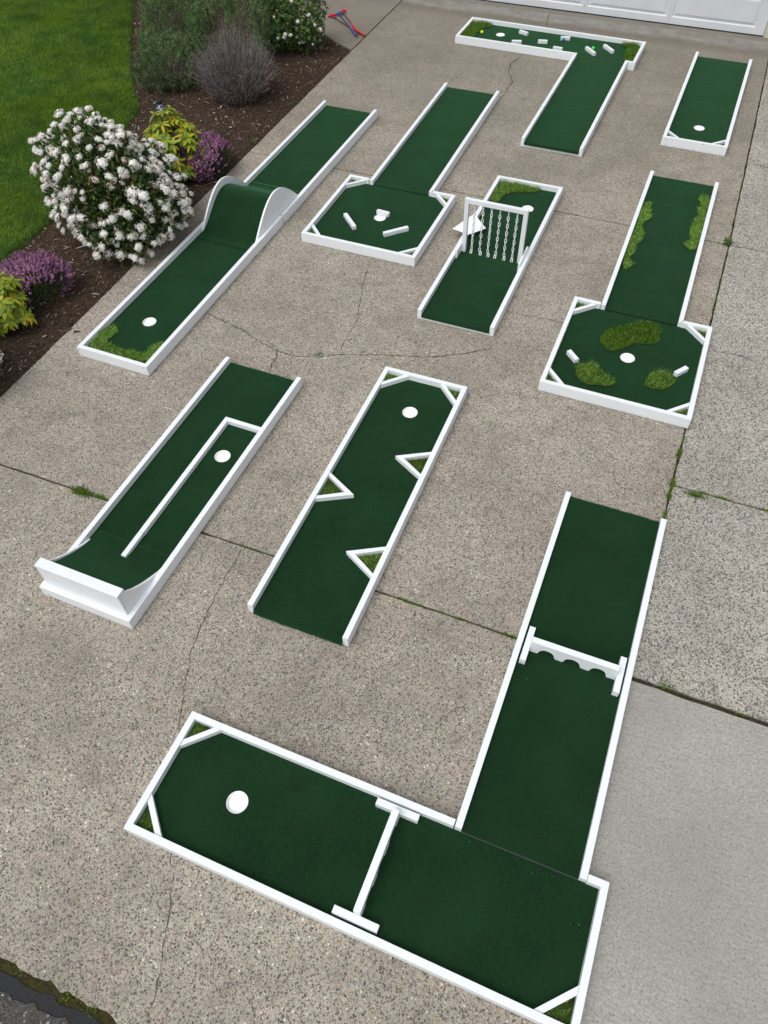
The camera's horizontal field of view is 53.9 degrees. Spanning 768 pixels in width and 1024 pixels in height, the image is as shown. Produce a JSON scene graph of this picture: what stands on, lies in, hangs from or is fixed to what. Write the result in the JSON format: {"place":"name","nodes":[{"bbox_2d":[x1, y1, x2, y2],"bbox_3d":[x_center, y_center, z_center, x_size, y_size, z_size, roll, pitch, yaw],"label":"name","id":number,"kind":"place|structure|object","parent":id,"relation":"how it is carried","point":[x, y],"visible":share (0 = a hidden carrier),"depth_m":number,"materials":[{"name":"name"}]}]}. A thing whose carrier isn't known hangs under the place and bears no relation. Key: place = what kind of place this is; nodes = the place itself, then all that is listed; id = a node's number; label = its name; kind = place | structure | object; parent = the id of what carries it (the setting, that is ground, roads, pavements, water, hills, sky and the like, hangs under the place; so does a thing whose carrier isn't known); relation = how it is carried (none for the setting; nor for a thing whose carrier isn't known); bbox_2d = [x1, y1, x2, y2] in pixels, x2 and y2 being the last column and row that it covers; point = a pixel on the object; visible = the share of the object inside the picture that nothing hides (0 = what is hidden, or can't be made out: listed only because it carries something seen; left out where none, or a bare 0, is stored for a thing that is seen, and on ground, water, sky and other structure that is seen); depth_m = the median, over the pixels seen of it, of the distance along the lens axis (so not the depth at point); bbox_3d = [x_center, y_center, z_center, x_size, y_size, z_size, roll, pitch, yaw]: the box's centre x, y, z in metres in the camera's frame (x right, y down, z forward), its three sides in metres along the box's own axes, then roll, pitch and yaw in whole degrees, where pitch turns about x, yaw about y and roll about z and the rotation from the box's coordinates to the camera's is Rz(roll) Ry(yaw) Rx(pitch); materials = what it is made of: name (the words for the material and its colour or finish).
{"place":"outdoors","nodes":[
{"label":"outdoors","id":0,"kind":"place"},
{"bbox_2d":[0,991,69,1023],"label":"road","id":1,"kind":"structure","parent":0,"point":[15,1012],"depth_m":3.60,"materials":[{"name":"grey asphalt"}]},
{"bbox_2d":[0,971,99,1023],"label":"tar strip","id":2,"kind":"object","parent":1,"relation":"on","point":[16,989],"visible":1,"depth_m":3.63,"materials":[{"name":"black asphalt"}]},
{"bbox_2d":[0,0,139,262],"bbox_3d":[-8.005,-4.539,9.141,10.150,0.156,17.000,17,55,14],"label":"lawn","id":3,"kind":"structure","parent":0,"point":[24,242],"depth_m":9.43,"materials":[{"name":"green plant"}]},
{"bbox_2d":[0,0,350,397],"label":"garden bed","id":4,"kind":"object","parent":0,"point":[34,335],"visible":0.15,"depth_m":8.82,"materials":[{"name":"soil"}]},
{"bbox_2d":[0,353,3,375],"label":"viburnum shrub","id":5,"kind":"object","parent":4,"relation":"on","point":[1,355],"visible":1,"depth_m":6.01,"materials":[{"name":"green plant"}]},
{"bbox_2d":[0,271,37,336],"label":"rhododendron shrub","id":6,"kind":"object","parent":4,"relation":"on","point":[14,312],"visible":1,"depth_m":6.49,"materials":[{"name":"yellow plant"}]},
{"bbox_2d":[0,246,75,309],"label":"heather plant","id":7,"kind":"object","parent":4,"relation":"on","point":[42,263],"visible":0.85,"depth_m":6.76,"materials":[{"name":"purple plant"}]},
{"bbox_2d":[27,105,194,266],"bbox_3d":[-2.603,-3.177,7.170,1.462,1.199,1.583,-15,53,-10],"label":"viburnum shrub","id":8,"kind":"object","parent":4,"relation":"on","point":[133,210],"visible":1,"depth_m":6.93,"materials":[{"name":"white plant"}]},
{"bbox_2d":[156,99,162,112],"bbox_3d":[-2.716,-4.916,9.174,0.066,0.156,0.066,1,52,2],"label":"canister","id":9,"kind":"object","parent":4,"relation":"on","point":[159,104],"visible":0.91,"depth_m":9.13,"materials":[{"name":"multicoloured metal"}]},
{"bbox_2d":[140,0,191,22],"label":"lavender bush","id":10,"kind":"object","parent":4,"relation":"on","point":[167,9],"visible":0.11,"depth_m":10.75,"materials":[{"name":"green plant"}]},
{"bbox_2d":[127,24,211,94],"bbox_3d":[-2.674,-5.655,9.404,1.187,0.707,1.237,17,55,14],"label":"lavender bush","id":11,"kind":"object","parent":4,"relation":"on","point":[146,68],"visible":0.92,"depth_m":9.34,"materials":[{"name":"green plant"}]},
{"bbox_2d":[0,0,347,389],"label":"mulch chips","id":12,"kind":"object","parent":4,"relation":"on","point":[85,271],"visible":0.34,"depth_m":8.94,"materials":[{"name":"brown wood"}]},
{"bbox_2d":[135,0,214,52],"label":"lavender bush","id":13,"kind":"object","parent":4,"relation":"on","point":[150,15],"visible":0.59,"depth_m":9.95,"materials":[{"name":"green plant"}]},
{"bbox_2d":[141,105,211,180],"bbox_3d":[-2.243,-3.914,8.035,0.767,0.671,0.720,-25,56,-17],"label":"rhododendron shrub","id":14,"kind":"object","parent":4,"relation":"on","point":[159,131],"visible":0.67,"depth_m":7.88,"materials":[{"name":"yellow plant"}]},
{"bbox_2d":[177,128,236,182],"bbox_3d":[-1.944,-3.882,8.206,0.692,0.478,0.721,17,55,14],"label":"heather plant","id":15,"kind":"object","parent":4,"relation":"on","point":[214,140],"visible":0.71,"depth_m":8.08,"materials":[{"name":"purple plant"}]},
{"bbox_2d":[179,0,282,58],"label":"lavender bush","id":16,"kind":"object","parent":4,"relation":"on","point":[228,7],"visible":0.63,"depth_m":9.55,"materials":[{"name":"green plant"}]},
{"bbox_2d":[189,15,282,104],"bbox_3d":[-1.796,-5.407,9.043,1.152,0.922,1.201,17,55,14],"label":"lavender bush","id":17,"kind":"object","parent":4,"relation":"on","point":[233,77],"visible":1,"depth_m":9.03,"materials":[{"name":"grey plant"}]},
{"bbox_2d":[251,0,329,53],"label":"evergreen shrub","id":18,"kind":"object","parent":4,"relation":"on","point":[291,36],"visible":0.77,"depth_m":9.83,"materials":[{"name":"green plant"}]},
{"bbox_2d":[0,466,535,1023],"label":"driveway","id":19,"kind":"structure","parent":0,"point":[398,698],"depth_m":4.37,"materials":[{"name":"concrete"}]},
{"bbox_2d":[0,958,115,1023],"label":"moss strip","id":20,"kind":"object","parent":19,"relation":"on","point":[50,987],"visible":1,"depth_m":3.66,"materials":[{"name":"plant"}]},
{"bbox_2d":[123,711,609,1023],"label":"putting lane","id":21,"kind":"structure","parent":19,"relation":"on","point":[446,901],"depth_m":3.91,"materials":[{"name":"green carpet"}]},
{"bbox_2d":[332,797,419,934],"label":"arch gate","id":22,"kind":"structure","parent":21,"relation":"on","point":[356,917],"depth_m":3.82,"materials":[{"name":"white paint"}]},
{"bbox_2d":[300,0,402,50],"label":"path","id":23,"kind":"structure","parent":0,"point":[366,17],"depth_m":10.98,"materials":[{"name":"concrete"}]},
{"bbox_2d":[335,12,356,35],"bbox_3d":[-0.514,-6.940,10.748,0.124,0.046,0.886,-15,53,-10],"label":"toy putter","id":24,"kind":"object","parent":23,"relation":"on","point":[352,30],"visible":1,"depth_m":10.79,"materials":[{"name":"blue plastic"}]},
{"bbox_2d":[328,14,364,35],"bbox_3d":[-0.503,-6.937,10.748,0.121,0.040,0.897,-31,58,-21],"label":"toy putter","id":25,"kind":"object","parent":23,"relation":"on","point":[334,15],"visible":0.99,"depth_m":10.81,"materials":[{"name":"red plastic"}]},
{"bbox_2d":[339,9,357,31],"bbox_3d":[-0.511,-7.002,10.785,0.113,0.063,0.884,-10,53,-7],"label":"toy putter","id":26,"kind":"object","parent":23,"relation":"on","point":[353,26],"visible":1,"depth_m":10.80,"materials":[{"name":"red plastic"}]},
{"bbox_2d":[0,152,727,637],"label":"driveway","id":27,"kind":"structure","parent":0,"point":[520,456],"depth_m":6.09,"materials":[{"name":"concrete"}]},
{"bbox_2d":[91,492,108,501],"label":"weed tuft","id":28,"kind":"object","parent":27,"relation":"on","point":[101,497],"visible":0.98,"depth_m":5.53,"materials":[{"name":"green plant"}]},
{"bbox_2d":[39,357,301,628],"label":"putting lane","id":29,"kind":"structure","parent":27,"relation":"on","point":[171,493],"depth_m":5.60,"materials":[{"name":"green carpet"}]},
{"bbox_2d":[34,530,168,614],"bbox_3d":[-1.825,0.324,4.960,0.629,0.270,0.518,18,55,14],"label":"quarter pipe","id":30,"kind":"object","parent":29,"relation":"on","point":[97,568],"visible":0.96,"depth_m":4.93,"materials":[{"name":"green carpet"}]},
{"bbox_2d":[77,215,283,375],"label":"putting lane","id":31,"kind":"structure","parent":27,"relation":"on","point":[175,295],"depth_m":6.88,"materials":[{"name":"green carpet"}]},
{"bbox_2d":[89,322,162,362],"bbox_3d":[-2.208,-1.444,6.470,0.665,0.057,0.394,18,55,14],"label":"turf patch","id":32,"kind":"object","parent":31,"relation":"on","point":[100,341],"visible":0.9,"depth_m":6.45,"materials":[{"name":"green plant"}]},
{"bbox_2d":[197,176,299,250],"bbox_3d":[-1.357,-3.130,7.601,0.623,0.310,1.152,18,55,14],"label":"ramp hump","id":33,"kind":"object","parent":31,"relation":"on","point":[240,214],"visible":0.99,"depth_m":7.50,"materials":[{"name":"green carpet"}]},
{"bbox_2d":[247,366,467,646],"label":"putting lane","id":34,"kind":"structure","parent":27,"relation":"on","point":[322,576],"depth_m":5.35,"materials":[{"name":"green carpet"}]},
{"bbox_2d":[301,174,455,266],"bbox_3d":[-0.037,-2.978,7.648,1.191,0.097,1.191,17,55,14],"label":"putting box","id":35,"kind":"object","parent":27,"relation":"on","point":[360,201],"visible":1,"depth_m":7.61,"materials":[{"name":"green carpet"}]},
{"bbox_2d":[343,213,355,229],"bbox_3d":[-0.343,-2.917,7.587,0.038,0.038,0.262,-19,54,-13],"label":"wooden block","id":36,"kind":"object","parent":35,"relation":"on","point":[349,220],"depth_m":7.56,"materials":[{"name":"white paint"}]},
{"bbox_2d":[376,209,389,216],"bbox_3d":[-0.008,-3.032,7.669,0.135,0.038,0.038,21,55,16],"label":"wooden block","id":37,"kind":"object","parent":35,"relation":"on","point":[382,213],"depth_m":7.66,"materials":[{"name":"white paint"}]},
{"bbox_2d":[383,226,408,236],"bbox_3d":[0.117,-2.771,7.464,0.262,0.038,0.038,-19,54,-13],"label":"wooden block","id":38,"kind":"object","parent":35,"relation":"on","point":[395,231],"depth_m":7.45,"materials":[{"name":"white paint"}]},
{"bbox_2d":[117,13,764,1023],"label":"driveway cracks","id":39,"kind":"object","parent":27,"relation":"on","point":[241,547],"visible":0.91,"depth_m":6.40,"materials":[{"name":"grey concrete"}]},
{"bbox_2d":[417,175,562,335],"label":"putting lane","id":40,"kind":"structure","parent":27,"relation":"on","point":[474,291],"depth_m":7.08,"materials":[{"name":"green carpet"}]},
{"bbox_2d":[453,214,484,234],"bbox_3d":[0.874,-2.817,7.443,0.235,0.012,0.349,36,61,25],"label":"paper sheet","id":41,"kind":"object","parent":40,"relation":"on","point":[477,224],"visible":0.67,"depth_m":7.44,"materials":[{"name":"white paper"}]},
{"bbox_2d":[455,197,528,271],"bbox_3d":[1.019,-2.601,7.007,0.628,0.544,0.300,17,55,14],"label":"chain curtain","id":42,"kind":"object","parent":40,"relation":"on","point":[462,245],"visible":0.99,"depth_m":6.96,"materials":[{"name":"white paint"}]},
{"bbox_2d":[490,179,540,202],"bbox_3d":[1.359,-3.327,7.842,0.498,0.080,0.459,17,55,14],"label":"turf patch","id":43,"kind":"object","parent":40,"relation":"on","point":[504,188],"visible":1,"depth_m":7.89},
{"bbox_2d":[454,491,666,881],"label":"putting lane","id":44,"kind":"structure","parent":27,"relation":"on","point":[536,791],"depth_m":4.44,"materials":[{"name":"green carpet"}]},
{"bbox_2d":[519,626,626,696],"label":"arch gate","id":45,"kind":"structure","parent":44,"relation":"on","point":[613,671],"depth_m":4.53,"materials":[{"name":"white paint"}]},
{"bbox_2d":[538,296,712,428],"bbox_3d":[2.027,-1.286,6.296,1.191,0.096,1.191,18,55,14],"label":"putting box","id":46,"kind":"object","parent":27,"relation":"on","point":[587,323],"visible":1,"depth_m":6.25,"materials":[{"name":"green carpet"}]},
{"bbox_2d":[566,349,578,362],"bbox_3d":[1.569,-1.295,6.291,0.038,0.038,0.128,-19,54,-13],"label":"wooden block","id":47,"kind":"object","parent":46,"relation":"on","point":[572,356],"depth_m":6.28,"materials":[{"name":"white paint"}]},
{"bbox_2d":[575,359,616,386],"bbox_3d":[1.700,-1.126,6.139,0.295,0.065,0.384,-22,55,-15],"label":"turf patch","id":48,"kind":"object","parent":46,"relation":"on","point":[591,373],"visible":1,"depth_m":6.14,"materials":[{"name":"green plant"}]},
{"bbox_2d":[600,319,662,350],"bbox_3d":[2.088,-1.523,6.436,0.628,0.070,0.349,-13,53,-9],"label":"turf patch","id":49,"kind":"object","parent":46,"relation":"on","point":[647,332],"visible":1,"depth_m":6.43,"materials":[{"name":"green plant"}]},
{"bbox_2d":[643,368,676,389],"bbox_3d":[2.237,-1.077,6.089,0.242,0.066,0.307,29,58,22],"label":"turf patch","id":50,"kind":"object","parent":46,"relation":"on","point":[659,380],"visible":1,"depth_m":6.10,"materials":[{"name":"green plant"}]},
{"bbox_2d":[673,366,688,376],"bbox_3d":[2.418,-1.145,6.157,0.128,0.038,0.038,-26,56,-18],"label":"wooden block","id":51,"kind":"object","parent":46,"relation":"on","point":[680,371],"depth_m":6.14,"materials":[{"name":"white paint"}]},
{"bbox_2d":[0,61,767,726],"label":"joint soil","id":52,"kind":"structure","parent":0,"point":[710,705],"depth_m":5.00,"materials":[{"name":"soil"}]},
{"bbox_2d":[68,484,96,498],"bbox_3d":[-2.214,-0.156,5.556,0.256,0.027,0.116,17,55,14],"label":"weed tuft","id":53,"kind":"object","parent":52,"relation":"on","point":[81,491],"visible":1,"depth_m":5.56,"materials":[{"name":"green plant"}]},
{"bbox_2d":[4,154,767,1021],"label":"joint moss","id":54,"kind":"object","parent":52,"relation":"on","point":[672,484],"visible":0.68,"depth_m":5.34,"materials":[{"name":"green plant"}]},
{"bbox_2d":[250,0,767,243],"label":"driveway","id":55,"kind":"structure","parent":0,"point":[400,64],"depth_m":9.29,"materials":[{"name":"concrete"}]},
{"bbox_2d":[243,100,377,222],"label":"putting lane","id":56,"kind":"structure","parent":55,"relation":"on","point":[308,153],"depth_m":8.49,"materials":[{"name":"green carpet"}]},
{"bbox_2d":[370,83,499,195],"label":"putting lane","id":57,"kind":"structure","parent":55,"relation":"on","point":[425,154],"depth_m":8.57,"materials":[{"name":"green carpet"}]},
{"bbox_2d":[455,17,645,70],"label":"putting lane","id":58,"kind":"structure","parent":55,"relation":"on","point":[499,35],"depth_m":10.20,"materials":[{"name":"green carpet"}]},
{"bbox_2d":[461,20,492,36],"bbox_3d":[1.273,-6.678,10.447,0.352,0.069,0.670,18,55,15],"label":"turf patch","id":59,"kind":"object","parent":58,"relation":"on","point":[474,28],"visible":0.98,"depth_m":10.49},
{"bbox_2d":[512,40,521,43],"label":"wooden block","id":60,"kind":"object","parent":58,"relation":"on","point":[517,41],"depth_m":10.18,"materials":[{"name":"white paint"}]},
{"bbox_2d":[519,30,528,35],"bbox_3d":[1.918,-6.577,10.376,0.135,0.038,0.038,37,62,26],"label":"wooden block","id":61,"kind":"object","parent":58,"relation":"on","point":[523,32],"depth_m":10.36,"materials":[{"name":"white paint"}]},
{"bbox_2d":[538,39,547,43],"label":"wooden block","id":62,"kind":"object","parent":58,"relation":"on","point":[540,41],"depth_m":10.17,"materials":[{"name":"white paint"}]},
{"bbox_2d":[553,46,562,50],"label":"wooden block","id":63,"kind":"object","parent":58,"relation":"on","point":[557,48],"depth_m":10.02,"materials":[{"name":"white paint"}]},
{"bbox_2d":[560,36,569,40],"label":"wooden block","id":64,"kind":"object","parent":58,"relation":"on","point":[567,38],"depth_m":10.23,"materials":[{"name":"white paint"}]},
{"bbox_2d":[585,46,595,55],"bbox_3d":[2.724,-6.082,9.976,0.038,0.038,0.215,-17,54,-12],"label":"wooden block","id":65,"kind":"object","parent":58,"relation":"on","point":[590,51],"depth_m":9.96,"materials":[{"name":"white paint"}]},
{"bbox_2d":[603,44,613,53],"bbox_3d":[2.973,-6.133,10.010,0.038,0.038,0.215,-17,54,-12],"label":"wooden block","id":66,"kind":"object","parent":58,"relation":"on","point":[608,48],"depth_m":9.99,"materials":[{"name":"white paint"}]},
{"bbox_2d":[622,41,640,61],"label":"turf patch","id":67,"kind":"object","parent":58,"relation":"on","point":[631,52],"visible":0.98,"depth_m":9.95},
{"bbox_2d":[520,53,627,156],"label":"putting lane","id":68,"kind":"structure","parent":55,"relation":"on","point":[568,115],"depth_m":9.03,"materials":[{"name":"green carpet"}]},
{"bbox_2d":[600,171,718,326],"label":"putting lane","id":69,"kind":"structure","parent":55,"relation":"on","point":[655,281],"depth_m":7.13,"materials":[{"name":"green carpet"}]},
{"bbox_2d":[623,201,651,269],"bbox_3d":[2.478,-2.724,7.359,0.180,0.059,1.258,17,55,14],"label":"turf patch","id":70,"kind":"object","parent":69,"relation":"on","point":[645,215],"visible":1,"depth_m":7.37,"materials":[{"name":"green plant"}]},
{"bbox_2d":[684,194,709,250],"bbox_3d":[3.107,-2.896,7.478,0.194,0.061,1.084,17,55,14],"label":"turf patch","id":71,"kind":"object","parent":69,"relation":"on","point":[696,228],"visible":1,"depth_m":7.44,"materials":[{"name":"green plant"}]},
{"bbox_2d":[660,51,752,155],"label":"putting lane","id":72,"kind":"structure","parent":55,"relation":"on","point":[704,112],"depth_m":9.00,"materials":[{"name":"green carpet"}]},
{"bbox_2d":[718,236,732,245],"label":"weed tuft","id":73,"kind":"object","parent":55,"relation":"on","point":[727,241],"visible":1,"depth_m":7.36,"materials":[{"name":"green plant"}]},
{"bbox_2d":[481,0,767,36],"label":"ground","id":74,"kind":"structure","parent":0,"point":[636,20],"depth_m":11.07,"materials":[{"name":"grey concrete"}]},
{"bbox_2d":[482,0,767,37],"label":"garage","id":75,"kind":"structure","parent":74,"relation":"on","point":[748,17],"depth_m":10.49,"materials":[{"name":"white"}]},
{"bbox_2d":[482,0,767,35],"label":"door","id":76,"kind":"structure","parent":75,"relation":"in","point":[748,17],"depth_m":10.49,"materials":[{"name":"white paint"}]},
{"bbox_2d":[580,681,767,1023],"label":"side driveway","id":77,"kind":"structure","parent":0,"point":[679,861],"depth_m":3.94,"materials":[{"name":"concrete"}]},
{"bbox_2d":[632,486,767,722],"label":"side driveway","id":78,"kind":"structure","parent":0,"point":[704,635],"depth_m":4.88,"materials":[{"name":"concrete"}]},
{"bbox_2d":[659,679,677,691],"bbox_3d":[1.706,1.047,4.554,0.133,0.025,0.076,17,55,14],"label":"weed tuft","id":79,"kind":"object","parent":78,"relation":"on","point":[666,686],"visible":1,"depth_m":4.55,"materials":[{"name":"green plant"}]},
{"bbox_2d":[684,489,710,499],"bbox_3d":[2.233,-0.123,5.443,0.241,0.022,0.084,17,55,14],"label":"weed tuft","id":80,"kind":"object","parent":78,"relation":"on","point":[695,494],"visible":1,"depth_m":5.45,"materials":[{"name":"green plant"}]},
{"bbox_2d":[674,246,767,509],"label":"side driveway","id":81,"kind":"structure","parent":0,"point":[725,449],"depth_m":6.05,"materials":[{"name":"concrete"}]},
{"bbox_2d":[730,67,767,252],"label":"side driveway","id":82,"kind":"structure","parent":0,"point":[750,230],"depth_m":7.89,"materials":[{"name":"concrete"}]}
]}

